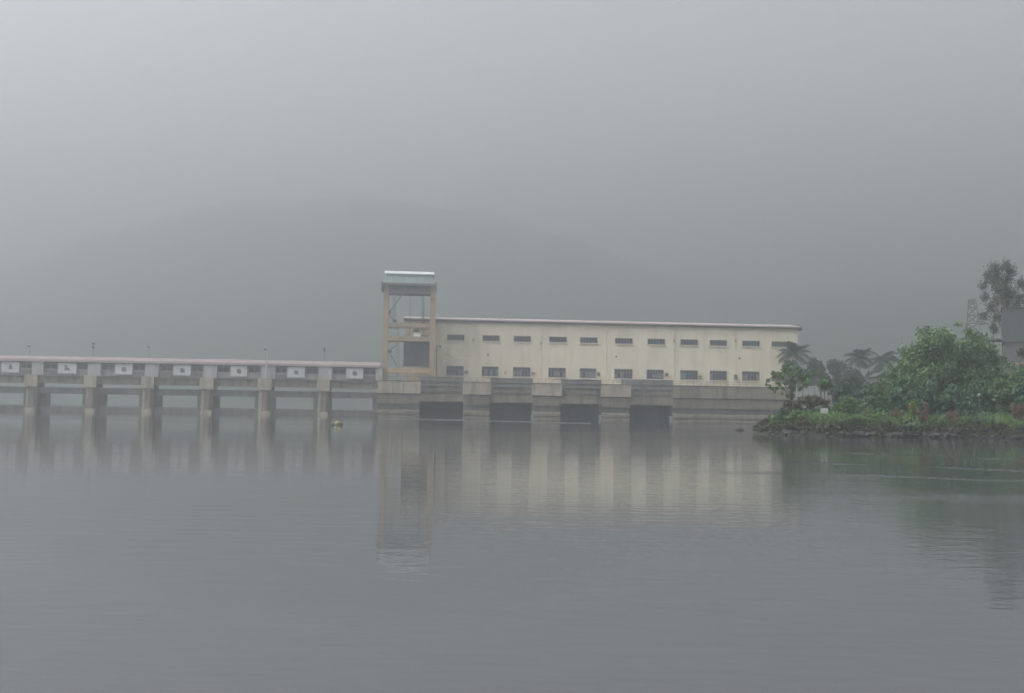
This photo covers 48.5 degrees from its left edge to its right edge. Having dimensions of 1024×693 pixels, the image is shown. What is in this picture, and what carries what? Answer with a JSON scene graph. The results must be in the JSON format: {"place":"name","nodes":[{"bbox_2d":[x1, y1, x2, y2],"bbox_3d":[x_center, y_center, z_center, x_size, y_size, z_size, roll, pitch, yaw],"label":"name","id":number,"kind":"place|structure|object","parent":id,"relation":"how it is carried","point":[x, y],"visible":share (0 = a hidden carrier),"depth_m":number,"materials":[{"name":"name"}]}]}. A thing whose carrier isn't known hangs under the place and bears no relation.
{"place":"outdoors","nodes":[
{"label":"outdoors","id":0,"kind":"place"},
{"bbox_2d":[381,271,436,379],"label":"hoist tower","id":1,"kind":"structure","parent":0,"point":[403,283],"depth_m":254.41,"materials":[{"name":"beige paint"}]},
{"bbox_2d":[403,294,429,366],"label":"steel gate","id":2,"kind":"structure","parent":1,"relation":"attached to","point":[415,353],"depth_m":255.93,"materials":[{"name":"grey metal"}]},
{"bbox_2d":[0,403,1023,692],"bbox_3d":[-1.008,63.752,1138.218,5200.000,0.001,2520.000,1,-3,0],"label":"water","id":3,"kind":"structure","parent":0,"point":[214,553],"depth_m":17.55,"materials":[{"name":"grey liquid"}]},
{"bbox_2d":[0,374,377,415],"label":"spillway dam","id":4,"kind":"structure","parent":3,"relation":"in","point":[38,393],"depth_m":248.81,"materials":[{"name":"concrete"}]},
{"bbox_2d":[0,355,381,379],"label":"gallery building","id":5,"kind":"structure","parent":4,"relation":"on","point":[153,367],"depth_m":249.43,"materials":[{"name":"grey concrete"}]},
{"bbox_2d":[21,363,31,368],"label":"window","id":6,"kind":"structure","parent":5,"relation":"in","point":[23,365],"depth_m":246.90,"materials":[{"name":"glass"}]},
{"bbox_2d":[45,364,57,368],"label":"window","id":7,"kind":"structure","parent":5,"relation":"in","point":[47,366],"depth_m":247.32,"materials":[{"name":"glass"}]},
{"bbox_2d":[78,364,87,369],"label":"window","id":8,"kind":"structure","parent":5,"relation":"in","point":[80,366],"depth_m":247.81,"materials":[{"name":"glass"}]},
{"bbox_2d":[102,365,114,369],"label":"window","id":9,"kind":"structure","parent":5,"relation":"in","point":[105,367],"depth_m":248.23,"materials":[{"name":"glass"}]},
{"bbox_2d":[134,365,144,370],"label":"window","id":10,"kind":"structure","parent":5,"relation":"in","point":[136,367],"depth_m":248.78,"materials":[{"name":"glass"}]},
{"bbox_2d":[161,366,172,370],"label":"window","id":11,"kind":"structure","parent":5,"relation":"in","point":[163,368],"depth_m":249.26,"materials":[{"name":"glass"}]},
{"bbox_2d":[192,366,202,371],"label":"window","id":12,"kind":"structure","parent":5,"relation":"in","point":[194,368],"depth_m":249.75,"materials":[{"name":"glass"}]},
{"bbox_2d":[218,367,229,371],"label":"window","id":13,"kind":"structure","parent":5,"relation":"in","point":[220,369],"depth_m":250.18,"materials":[{"name":"glass"}]},
{"bbox_2d":[249,367,260,372],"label":"window","id":14,"kind":"structure","parent":5,"relation":"in","point":[251,369],"depth_m":250.73,"materials":[{"name":"glass"}]},
{"bbox_2d":[276,368,286,372],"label":"window","id":15,"kind":"structure","parent":5,"relation":"in","point":[278,370],"depth_m":251.16,"materials":[{"name":"glass"}]},
{"bbox_2d":[306,368,317,373],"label":"window","id":16,"kind":"structure","parent":5,"relation":"in","point":[308,370],"depth_m":251.68,"materials":[{"name":"glass"}]},
{"bbox_2d":[333,369,345,373],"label":"window","id":17,"kind":"structure","parent":5,"relation":"in","point":[335,371],"depth_m":252.20,"materials":[{"name":"glass"}]},
{"bbox_2d":[364,369,374,374],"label":"window","id":18,"kind":"structure","parent":5,"relation":"in","point":[366,371],"depth_m":252.63,"materials":[{"name":"glass"}]},
{"bbox_2d":[266,350,267,377],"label":"pale pole","id":19,"kind":"object","parent":4,"relation":"on","point":[266,362],"visible":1,"depth_m":249.66,"materials":[{"name":"grey metal"}]},
{"bbox_2d":[331,420,342,424],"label":"buoy","id":20,"kind":"object","parent":3,"relation":"on","point":[338,422],"visible":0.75,"depth_m":131.43,"materials":[{"name":"yellow plastic"}]},
{"bbox_2d":[382,418,587,423],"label":"foam","id":21,"kind":"object","parent":3,"relation":"on","point":[490,420],"visible":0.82,"depth_m":194.14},
{"bbox_2d":[377,376,807,421],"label":"intake dam","id":22,"kind":"structure","parent":3,"relation":"in","point":[634,399],"depth_m":255.88,"materials":[{"name":"concrete"}]},
{"bbox_2d":[436,346,440,376],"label":"flood light","id":23,"kind":"object","parent":22,"relation":"on","point":[436,358],"visible":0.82,"depth_m":254.69,"materials":[{"name":"grey metal"}]},
{"bbox_2d":[404,316,801,386],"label":"powerhouse","id":24,"kind":"structure","parent":22,"relation":"on","point":[556,351],"depth_m":265.09,"materials":[{"name":"beige paint"}]},
{"bbox_2d":[446,334,463,340],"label":"window","id":25,"kind":"structure","parent":24,"relation":"in","point":[450,337],"depth_m":262.38,"materials":[{"name":"grey glass"}]},
{"bbox_2d":[446,366,463,375],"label":"window","id":26,"kind":"structure","parent":24,"relation":"in","point":[451,370],"depth_m":261.99,"materials":[{"name":"grey glass"}]},
{"bbox_2d":[481,366,498,376],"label":"window","id":27,"kind":"structure","parent":24,"relation":"in","point":[487,371],"depth_m":262.57,"materials":[{"name":"grey glass"}]},
{"bbox_2d":[482,335,499,341],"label":"window","id":28,"kind":"structure","parent":24,"relation":"in","point":[486,338],"depth_m":263.02,"materials":[{"name":"grey glass"}]},
{"bbox_2d":[513,367,530,377],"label":"window","id":29,"kind":"structure","parent":24,"relation":"in","point":[522,372],"depth_m":263.15,"materials":[{"name":"grey glass"}]},
{"bbox_2d":[514,336,531,342],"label":"window","id":30,"kind":"structure","parent":24,"relation":"in","point":[519,339],"depth_m":263.53,"materials":[{"name":"grey glass"}]},
{"bbox_2d":[548,368,565,377],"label":"window","id":31,"kind":"structure","parent":24,"relation":"in","point":[552,372],"depth_m":263.85,"materials":[{"name":"grey glass"}]},
{"bbox_2d":[548,337,566,343],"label":"window","id":32,"kind":"structure","parent":24,"relation":"in","point":[551,339],"depth_m":264.24,"materials":[{"name":"grey glass"}]},
{"bbox_2d":[579,368,596,378],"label":"window","id":33,"kind":"structure","parent":24,"relation":"in","point":[585,373],"depth_m":264.37,"materials":[{"name":"grey glass"}]},
{"bbox_2d":[579,337,597,343],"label":"window","id":34,"kind":"structure","parent":24,"relation":"in","point":[583,340],"depth_m":264.76,"materials":[{"name":"grey glass"}]},
{"bbox_2d":[614,369,631,378],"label":"window","id":35,"kind":"structure","parent":24,"relation":"in","point":[618,373],"depth_m":265.02,"materials":[{"name":"grey glass"}]},
{"bbox_2d":[615,338,632,344],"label":"window","id":36,"kind":"structure","parent":24,"relation":"in","point":[618,341],"depth_m":265.41,"materials":[{"name":"grey glass"}]},
{"bbox_2d":[646,369,663,379],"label":"window","id":37,"kind":"structure","parent":24,"relation":"in","point":[651,374],"depth_m":265.60,"materials":[{"name":"grey glass"}]},
{"bbox_2d":[647,339,664,344],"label":"window","id":38,"kind":"structure","parent":24,"relation":"in","point":[650,341],"depth_m":266.05,"materials":[{"name":"grey glass"}]},
{"bbox_2d":[680,370,697,380],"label":"window","id":39,"kind":"structure","parent":24,"relation":"in","point":[689,375],"depth_m":266.25,"materials":[{"name":"grey glass"}]},
{"bbox_2d":[680,339,698,345],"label":"window","id":40,"kind":"structure","parent":24,"relation":"in","point":[683,342],"depth_m":266.64,"materials":[{"name":"grey glass"}]},
{"bbox_2d":[709,371,727,380],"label":"window","id":41,"kind":"structure","parent":24,"relation":"in","point":[714,375],"depth_m":266.80,"materials":[{"name":"grey glass"}]},
{"bbox_2d":[710,340,727,346],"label":"window","id":42,"kind":"structure","parent":24,"relation":"in","point":[716,343],"depth_m":267.16,"materials":[{"name":"grey glass"}]},
{"bbox_2d":[742,341,759,346],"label":"window","id":43,"kind":"structure","parent":24,"relation":"in","point":[744,343],"depth_m":267.81,"materials":[{"name":"grey glass"}]},
{"bbox_2d":[742,371,759,381],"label":"window","id":44,"kind":"structure","parent":24,"relation":"in","point":[747,376],"depth_m":267.42,"materials":[{"name":"grey glass"}]},
{"bbox_2d":[771,341,786,347],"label":"window","id":45,"kind":"structure","parent":24,"relation":"in","point":[775,344],"depth_m":268.27,"materials":[{"name":"grey glass"}]},
{"bbox_2d":[771,372,786,381],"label":"window","id":46,"kind":"structure","parent":24,"relation":"in","point":[773,380],"depth_m":267.88,"materials":[{"name":"grey glass"}]},
{"bbox_2d":[0,196,1023,408],"bbox_3d":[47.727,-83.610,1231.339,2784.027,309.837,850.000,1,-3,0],"label":"hill","id":47,"kind":"structure","parent":0,"point":[298,281],"depth_m":1153.72,"materials":[{"name":"grey plant"}]},
{"bbox_2d":[0,0,1023,295],"label":"sky","id":48,"kind":"structure","parent":0,"point":[774,144],"materials":[{"name":"grey"}]},
{"bbox_2d":[754,362,1023,439],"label":"ground","id":49,"kind":"structure","parent":0,"point":[1011,370],"depth_m":112.98,"materials":[{"name":"soil"}]},
{"bbox_2d":[769,415,776,424],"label":"shrub","id":50,"kind":"object","parent":49,"relation":"on","point":[772,418],"visible":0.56,"depth_m":117.58,"materials":[{"name":"green plant"}]},
{"bbox_2d":[777,410,784,423],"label":"shrub","id":51,"kind":"object","parent":49,"relation":"on","point":[780,418],"visible":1,"depth_m":116.69,"materials":[{"name":"green plant"}]},
{"bbox_2d":[784,430,792,434],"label":"rock","id":52,"kind":"object","parent":49,"relation":"on","point":[789,432],"visible":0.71,"depth_m":114.49,"materials":[{"name":"grey stone"}]},
{"bbox_2d":[780,400,803,414],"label":"shrub","id":53,"kind":"object","parent":49,"relation":"on","point":[786,404],"visible":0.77,"depth_m":120.51,"materials":[{"name":"green plant"}]},
{"bbox_2d":[765,364,818,409],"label":"leafy tree","id":54,"kind":"object","parent":49,"relation":"on","point":[801,378],"visible":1,"depth_m":119.40,"materials":[{"name":"green plant"}]},
{"bbox_2d":[776,341,811,365],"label":"palm tree","id":55,"kind":"object","parent":49,"relation":"on","point":[794,350],"visible":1,"depth_m":261.86,"materials":[{"name":"green plant"}]},
{"bbox_2d":[781,359,807,387],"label":"broadleaf tree","id":56,"kind":"object","parent":49,"relation":"on","point":[792,363],"visible":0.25,"depth_m":235.35,"materials":[{"name":"green plant"}]},
{"bbox_2d":[786,409,811,419],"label":"shrub","id":57,"kind":"object","parent":49,"relation":"on","point":[798,413],"visible":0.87,"depth_m":115.85,"materials":[{"name":"green plant"}]},
{"bbox_2d":[793,384,831,408],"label":"garden wall","id":58,"kind":"structure","parent":49,"relation":"on","point":[812,390],"depth_m":167.53,"materials":[{"name":"grey concrete"}]},
{"bbox_2d":[795,395,831,410],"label":"shrub","id":59,"kind":"object","parent":49,"relation":"on","point":[810,401],"visible":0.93,"depth_m":123.33,"materials":[{"name":"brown plant"}]},
{"bbox_2d":[805,356,832,394],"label":"broadleaf tree","id":60,"kind":"object","parent":49,"relation":"on","point":[814,364],"visible":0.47,"depth_m":261.02,"materials":[{"name":"green plant"}]},
{"bbox_2d":[820,408,827,414],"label":"sign board","id":61,"kind":"object","parent":49,"relation":"on","point":[824,410],"visible":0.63,"depth_m":116.39,"materials":[{"name":"metal"}]},
{"bbox_2d":[817,378,835,406],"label":"sapling","id":62,"kind":"object","parent":49,"relation":"on","point":[824,384],"visible":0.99,"depth_m":120.72,"materials":[{"name":"green plant"}]},
{"bbox_2d":[816,358,847,404],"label":"broadleaf tree","id":63,"kind":"object","parent":49,"relation":"on","point":[835,368],"visible":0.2,"depth_m":266.76,"materials":[{"name":"green plant"}]},
{"bbox_2d":[827,376,863,402],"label":"shrub","id":64,"kind":"object","parent":49,"relation":"on","point":[854,384],"visible":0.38,"depth_m":171.07,"materials":[{"name":"green plant"}]},
{"bbox_2d":[834,386,861,401],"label":"shrub","id":65,"kind":"object","parent":49,"relation":"on","point":[842,391],"visible":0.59,"depth_m":129.81,"materials":[{"name":"green plant"}]},
{"bbox_2d":[832,395,864,413],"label":"shrub","id":66,"kind":"object","parent":49,"relation":"on","point":[847,405],"visible":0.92,"depth_m":117.91,"materials":[{"name":"green plant"}]},
{"bbox_2d":[838,367,865,386],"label":"broadleaf tree","id":67,"kind":"object","parent":49,"relation":"on","point":[850,372],"visible":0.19,"depth_m":260.82,"materials":[{"name":"green plant"}]},
{"bbox_2d":[850,431,857,436],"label":"rock","id":68,"kind":"object","parent":49,"relation":"on","point":[854,433],"visible":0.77,"depth_m":111.66,"materials":[{"name":"grey stone"}]},
{"bbox_2d":[838,398,872,413],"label":"shrub","id":69,"kind":"object","parent":49,"relation":"on","point":[858,402],"visible":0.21,"depth_m":121.38,"materials":[{"name":"green plant"}]},
{"bbox_2d":[843,348,872,371],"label":"palm tree","id":70,"kind":"object","parent":49,"relation":"on","point":[858,355],"visible":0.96,"depth_m":285.10,"materials":[{"name":"green plant"}]},
{"bbox_2d":[855,381,890,398],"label":"shrub","id":71,"kind":"object","parent":49,"relation":"on","point":[869,386],"visible":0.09,"depth_m":167.55,"materials":[{"name":"green plant"}]},
{"bbox_2d":[861,385,889,410],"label":"shrub","id":72,"kind":"object","parent":49,"relation":"on","point":[880,401],"visible":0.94,"depth_m":127.43,"materials":[{"name":"green plant"}]},
{"bbox_2d":[862,370,892,403],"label":"broadleaf tree","id":73,"kind":"object","parent":49,"relation":"on","point":[867,381],"visible":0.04,"depth_m":254.59,"materials":[{"name":"green plant"}]},
{"bbox_2d":[868,372,888,384],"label":"garden shed","id":74,"kind":"structure","parent":49,"relation":"on","point":[874,377],"depth_m":191.44,"materials":[{"name":"metal"}]},
{"bbox_2d":[863,412,894,419],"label":"shrub","id":75,"kind":"object","parent":49,"relation":"on","point":[874,415],"visible":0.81,"depth_m":114.81,"materials":[{"name":"green plant"}]},
{"bbox_2d":[867,351,899,371],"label":"palm tree","id":76,"kind":"object","parent":49,"relation":"on","point":[883,359],"visible":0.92,"depth_m":274.49,"materials":[{"name":"green plant"}]},
{"bbox_2d":[752,414,1023,438],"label":"waterside weeds","id":77,"kind":"object","parent":49,"relation":"on","point":[764,425],"visible":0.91,"depth_m":113.29,"materials":[{"name":"green plant"}]},
{"bbox_2d":[884,432,892,436],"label":"rock","id":78,"kind":"object","parent":49,"relation":"on","point":[890,434],"visible":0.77,"depth_m":112.06,"materials":[{"name":"grey stone"}]},
{"bbox_2d":[765,407,1023,429],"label":"grass","id":79,"kind":"structure","parent":49,"relation":"on","point":[1007,418],"depth_m":114.71,"materials":[{"name":"green plant"}]},
{"bbox_2d":[889,407,904,418],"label":"dry bush","id":80,"kind":"object","parent":49,"relation":"on","point":[900,413],"visible":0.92,"depth_m":115.48,"materials":[{"name":"brown plant"}]},
{"bbox_2d":[887,377,916,411],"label":"shrub","id":81,"kind":"object","parent":49,"relation":"on","point":[899,390],"visible":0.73,"depth_m":121.71,"materials":[{"name":"green plant"}]},
{"bbox_2d":[903,419,922,429],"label":"shrub","id":82,"kind":"object","parent":49,"relation":"on","point":[918,425],"visible":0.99,"depth_m":114.17,"materials":[{"name":"green plant"}]},
{"bbox_2d":[803,361,1023,418],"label":"undergrowth","id":83,"kind":"object","parent":49,"relation":"on","point":[1010,365],"visible":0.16,"depth_m":121.55,"materials":[{"name":"green plant"}]},
{"bbox_2d":[908,401,919,419],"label":"shrub","id":84,"kind":"object","parent":49,"relation":"on","point":[913,410],"visible":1,"depth_m":116.80,"materials":[{"name":"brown plant"}]},
{"bbox_2d":[904,387,939,413],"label":"shrub","id":85,"kind":"object","parent":49,"relation":"on","point":[920,396],"visible":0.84,"depth_m":117.81,"materials":[{"name":"green plant"}]},
{"bbox_2d":[919,401,929,422],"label":"dry bush","id":86,"kind":"object","parent":49,"relation":"on","point":[923,415],"visible":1,"depth_m":114.99,"materials":[{"name":"brown plant"}]},
{"bbox_2d":[917,381,945,414],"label":"shrub","id":87,"kind":"object","parent":49,"relation":"on","point":[933,385],"visible":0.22,"depth_m":119.42,"materials":[{"name":"green plant"}]},
{"bbox_2d":[877,320,988,409],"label":"tree","id":88,"kind":"object","parent":49,"relation":"on","point":[936,350],"visible":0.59,"depth_m":129.21,"materials":[{"name":"green plant"}]},
{"bbox_2d":[931,432,941,437],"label":"rock","id":89,"kind":"object","parent":49,"relation":"on","point":[935,434],"visible":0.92,"depth_m":112.56,"materials":[{"name":"grey stone"}]},
{"bbox_2d":[944,433,950,437],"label":"rock","id":90,"kind":"object","parent":49,"relation":"on","point":[947,435],"visible":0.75,"depth_m":112.10,"materials":[{"name":"grey stone"}]},
{"bbox_2d":[942,410,960,420],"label":"dry bush","id":91,"kind":"object","parent":49,"relation":"on","point":[953,415],"visible":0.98,"depth_m":114.45,"materials":[{"name":"brown plant"}]},
{"bbox_2d":[940,383,981,416],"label":"shrub","id":92,"kind":"object","parent":49,"relation":"on","point":[968,399],"visible":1,"depth_m":118.34,"materials":[{"name":"green plant"}]},
{"bbox_2d":[962,299,988,339],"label":"power pylon","id":93,"kind":"object","parent":49,"relation":"on","point":[972,301],"visible":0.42,"depth_m":250.08,"materials":[{"name":"grey metal"}]},
{"bbox_2d":[949,330,1007,386],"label":"tree","id":94,"kind":"object","parent":49,"relation":"on","point":[989,355],"visible":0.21,"depth_m":131.49,"materials":[{"name":"green plant"}]},
{"bbox_2d":[969,417,996,423],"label":"shrub","id":95,"kind":"object","parent":49,"relation":"on","point":[984,419],"visible":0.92,"depth_m":113.89,"materials":[{"name":"green plant"}]},
{"bbox_2d":[975,379,997,412],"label":"shrub","id":96,"kind":"object","parent":49,"relation":"on","point":[983,386],"visible":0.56,"depth_m":120.71,"materials":[{"name":"green plant"}]},
{"bbox_2d":[982,365,1008,380],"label":"shrub","id":97,"kind":"object","parent":49,"relation":"on","point":[998,369],"visible":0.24,"depth_m":135.29,"materials":[{"name":"green plant"}]},
{"bbox_2d":[988,350,1006,368],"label":"shrub","id":98,"kind":"object","parent":49,"relation":"on","point":[1004,357],"visible":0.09,"depth_m":146.97,"materials":[{"name":"green plant"}]},
{"bbox_2d":[977,256,1023,355],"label":"eucalyptus tree","id":99,"kind":"object","parent":49,"relation":"on","point":[996,281],"visible":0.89,"depth_m":183.04,"materials":[{"name":"green plant"}]},
{"bbox_2d":[982,307,1023,361],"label":"grey building","id":100,"kind":"structure","parent":49,"relation":"on","point":[1012,339],"depth_m":165.96,"materials":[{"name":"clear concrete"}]},
{"bbox_2d":[987,377,1019,414],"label":"shrub","id":101,"kind":"object","parent":49,"relation":"on","point":[1000,391],"visible":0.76,"depth_m":119.32,"materials":[{"name":"green plant"}]},
{"bbox_2d":[1005,366,1023,385],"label":"shrub","id":102,"kind":"object","parent":49,"relation":"on","point":[1018,378],"visible":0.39,"depth_m":127.31,"materials":[{"name":"green plant"}]},
{"bbox_2d":[1010,403,1023,420],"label":"dry bush","id":103,"kind":"object","parent":49,"relation":"on","point":[1016,409],"visible":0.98,"depth_m":114.71,"materials":[{"name":"brown plant"}]},
{"bbox_2d":[1012,379,1023,404],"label":"shrub","id":104,"kind":"object","parent":49,"relation":"on","point":[1018,391],"visible":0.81,"depth_m":117.69,"materials":[{"name":"green plant"}]},
{"bbox_2d":[1016,346,1023,358],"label":"shrub","id":105,"kind":"object","parent":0,"point":[1020,350],"visible":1,"depth_m":156.24,"materials":[{"name":"green plant"}]}
]}

